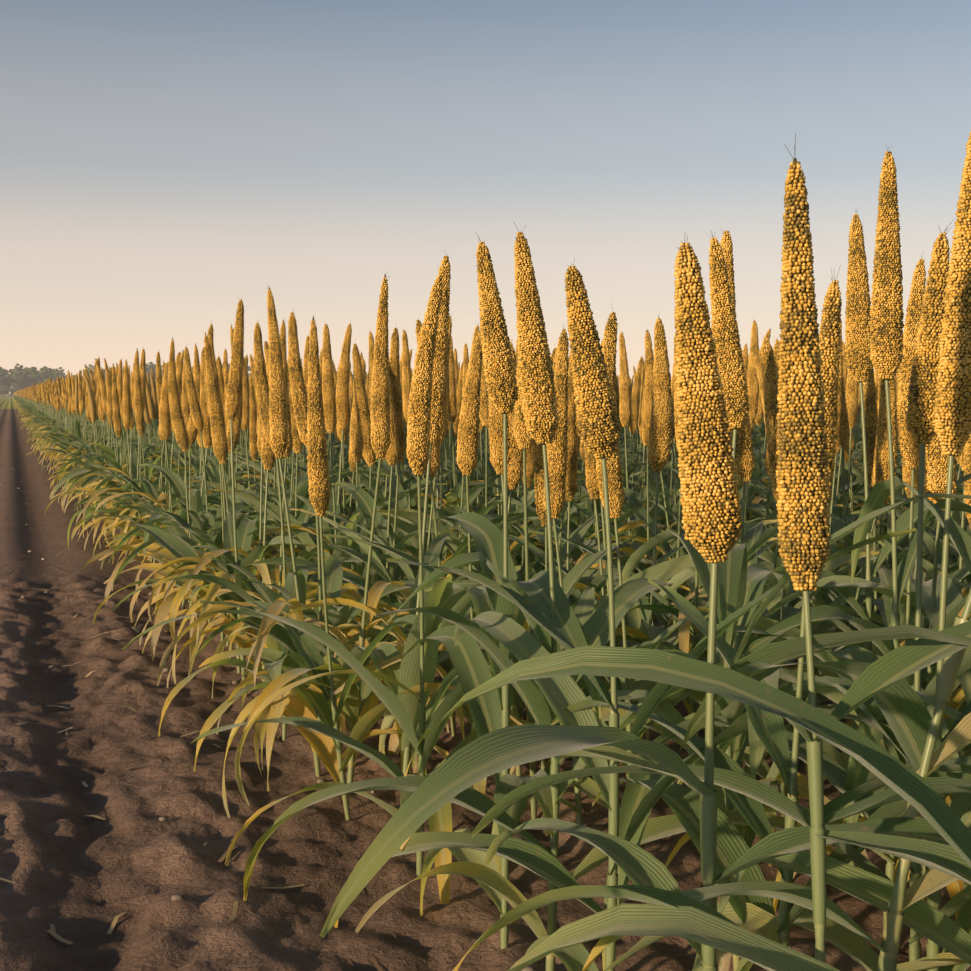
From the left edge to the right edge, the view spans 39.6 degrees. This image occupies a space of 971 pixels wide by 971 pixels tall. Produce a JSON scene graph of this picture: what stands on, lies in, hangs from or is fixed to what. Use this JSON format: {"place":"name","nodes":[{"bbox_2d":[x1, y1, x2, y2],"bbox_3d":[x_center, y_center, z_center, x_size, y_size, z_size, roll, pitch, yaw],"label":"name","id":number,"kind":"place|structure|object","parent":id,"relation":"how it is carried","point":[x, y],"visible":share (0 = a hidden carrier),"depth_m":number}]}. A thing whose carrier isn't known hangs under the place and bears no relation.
{"place":"outdoors","nodes":[
{"label":"outdoors","id":0,"kind":"place"},
{"bbox_2d":[0,368,5,384],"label":"tree","id":1,"kind":"object","parent":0,"point":[2,374],"visible":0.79,"depth_m":389.60},
{"bbox_2d":[1,385,19,396],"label":"scrub","id":2,"kind":"object","parent":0,"point":[10,390],"visible":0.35,"depth_m":386.04},
{"bbox_2d":[0,394,970,970],"bbox_3d":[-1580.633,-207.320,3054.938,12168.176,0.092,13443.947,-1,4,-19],"label":"ground","id":3,"kind":"structure","parent":0,"point":[76,870],"depth_m":3.23},
{"bbox_2d":[0,387,8,395],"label":"scrub","id":4,"kind":"object","parent":3,"relation":"on","point":[3,391],"visible":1,"depth_m":379.31},
{"bbox_2d":[3,369,11,375],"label":"tree","id":5,"kind":"object","parent":3,"relation":"on","point":[7,371],"visible":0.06,"depth_m":450.95},
{"bbox_2d":[10,383,21,393],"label":"scrub","id":6,"kind":"object","parent":3,"relation":"on","point":[16,388],"visible":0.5,"depth_m":384.67},
{"bbox_2d":[1,371,31,388],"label":"tree","id":7,"kind":"object","parent":3,"relation":"on","point":[21,380],"visible":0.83,"depth_m":390.71},
{"bbox_2d":[10,363,35,386],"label":"tree","id":8,"kind":"object","parent":3,"relation":"on","point":[17,369],"visible":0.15,"depth_m":398.29},
{"bbox_2d":[27,366,54,385],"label":"tree","id":9,"kind":"object","parent":3,"relation":"on","point":[46,374],"visible":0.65,"depth_m":397.71},
{"bbox_2d":[36,373,65,384],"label":"tree","id":10,"kind":"object","parent":3,"relation":"on","point":[55,378],"visible":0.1,"depth_m":419.90},
{"bbox_2d":[51,367,66,376],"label":"tree","id":11,"kind":"object","parent":3,"relation":"on","point":[60,372],"visible":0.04,"depth_m":451.17},
{"bbox_2d":[87,364,94,378],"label":"tree","id":12,"kind":"object","parent":3,"relation":"on","point":[91,366],"visible":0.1,"depth_m":460.27},
{"bbox_2d":[145,362,155,381],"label":"tree","id":13,"kind":"object","parent":3,"relation":"on","point":[148,370],"visible":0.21,"depth_m":408.36},
{"bbox_2d":[0,456,795,970],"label":"soil debris","id":14,"kind":"object","parent":3,"relation":"on","point":[180,896],"visible":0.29,"depth_m":2.92},
{"bbox_2d":[243,223,859,970],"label":"millet plant","id":15,"kind":"object","parent":3,"relation":"on","point":[539,393],"visible":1,"depth_m":2.27},
{"bbox_2d":[401,233,725,948],"bbox_3d":[0.088,0.232,2.571,0.366,1.417,0.888,-1,4,-19],"label":"millet plant","id":16,"kind":"object","parent":3,"relation":"on","point":[490,711],"visible":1,"depth_m":2.50},
{"bbox_2d":[334,264,915,970],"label":"millet plant","id":17,"kind":"object","parent":3,"relation":"on","point":[598,420],"visible":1,"depth_m":2.00},
{"bbox_2d":[319,237,950,970],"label":"millet plant","id":18,"kind":"object","parent":3,"relation":"on","point":[711,521],"visible":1,"depth_m":1.54},
{"bbox_2d":[420,625,970,970],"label":"millet leaves","id":19,"kind":"object","parent":3,"relation":"on","point":[730,685],"visible":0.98,"depth_m":1.39},
{"bbox_2d":[602,230,789,970],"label":"millet plant","id":20,"kind":"object","parent":3,"relation":"on","point":[740,583],"visible":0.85,"depth_m":2.37},
{"bbox_2d":[510,230,906,859],"bbox_3d":[0.446,0.158,2.867,0.720,1.427,0.738,-1,4,-19],"label":"millet plant","id":21,"kind":"object","parent":3,"relation":"on","point":[696,556],"visible":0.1,"depth_m":2.94},
{"bbox_2d":[452,133,970,970],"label":"millet plant","id":22,"kind":"object","parent":3,"relation":"on","point":[802,505],"visible":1,"depth_m":1.42},
{"bbox_2d":[470,132,970,970],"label":"millet plant","id":23,"kind":"object","parent":3,"relation":"on","point":[904,710],"visible":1,"depth_m":1.72},
{"bbox_2d":[550,265,970,970],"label":"millet plant","id":24,"kind":"object","parent":3,"relation":"on","point":[682,801],"visible":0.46,"depth_m":1.85},
{"bbox_2d":[582,588,970,970],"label":"millet plant","id":25,"kind":"object","parent":3,"relation":"on","point":[932,880],"visible":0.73,"depth_m":1.52},
{"bbox_2d":[626,219,970,970],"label":"millet plant","id":26,"kind":"object","parent":3,"relation":"on","point":[922,389],"visible":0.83,"depth_m":1.91},
{"bbox_2d":[665,143,970,929],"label":"millet plant","id":27,"kind":"object","parent":3,"relation":"on","point":[886,331],"visible":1,"depth_m":2.47},
{"bbox_2d":[692,493,970,970],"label":"millet leaves","id":28,"kind":"object","parent":3,"relation":"on","point":[936,926],"visible":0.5,"depth_m":1.66},
{"bbox_2d":[704,209,970,868],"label":"millet plant","id":29,"kind":"object","parent":3,"relation":"on","point":[859,365],"visible":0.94,"depth_m":2.88},
{"bbox_2d":[778,477,970,970],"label":"millet leaves","id":30,"kind":"object","parent":3,"relation":"on","point":[879,494],"visible":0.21,"depth_m":2.55},
{"bbox_2d":[0,0,970,393],"label":"sky","id":31,"kind":"structure","parent":0,"point":[164,164]}
]}

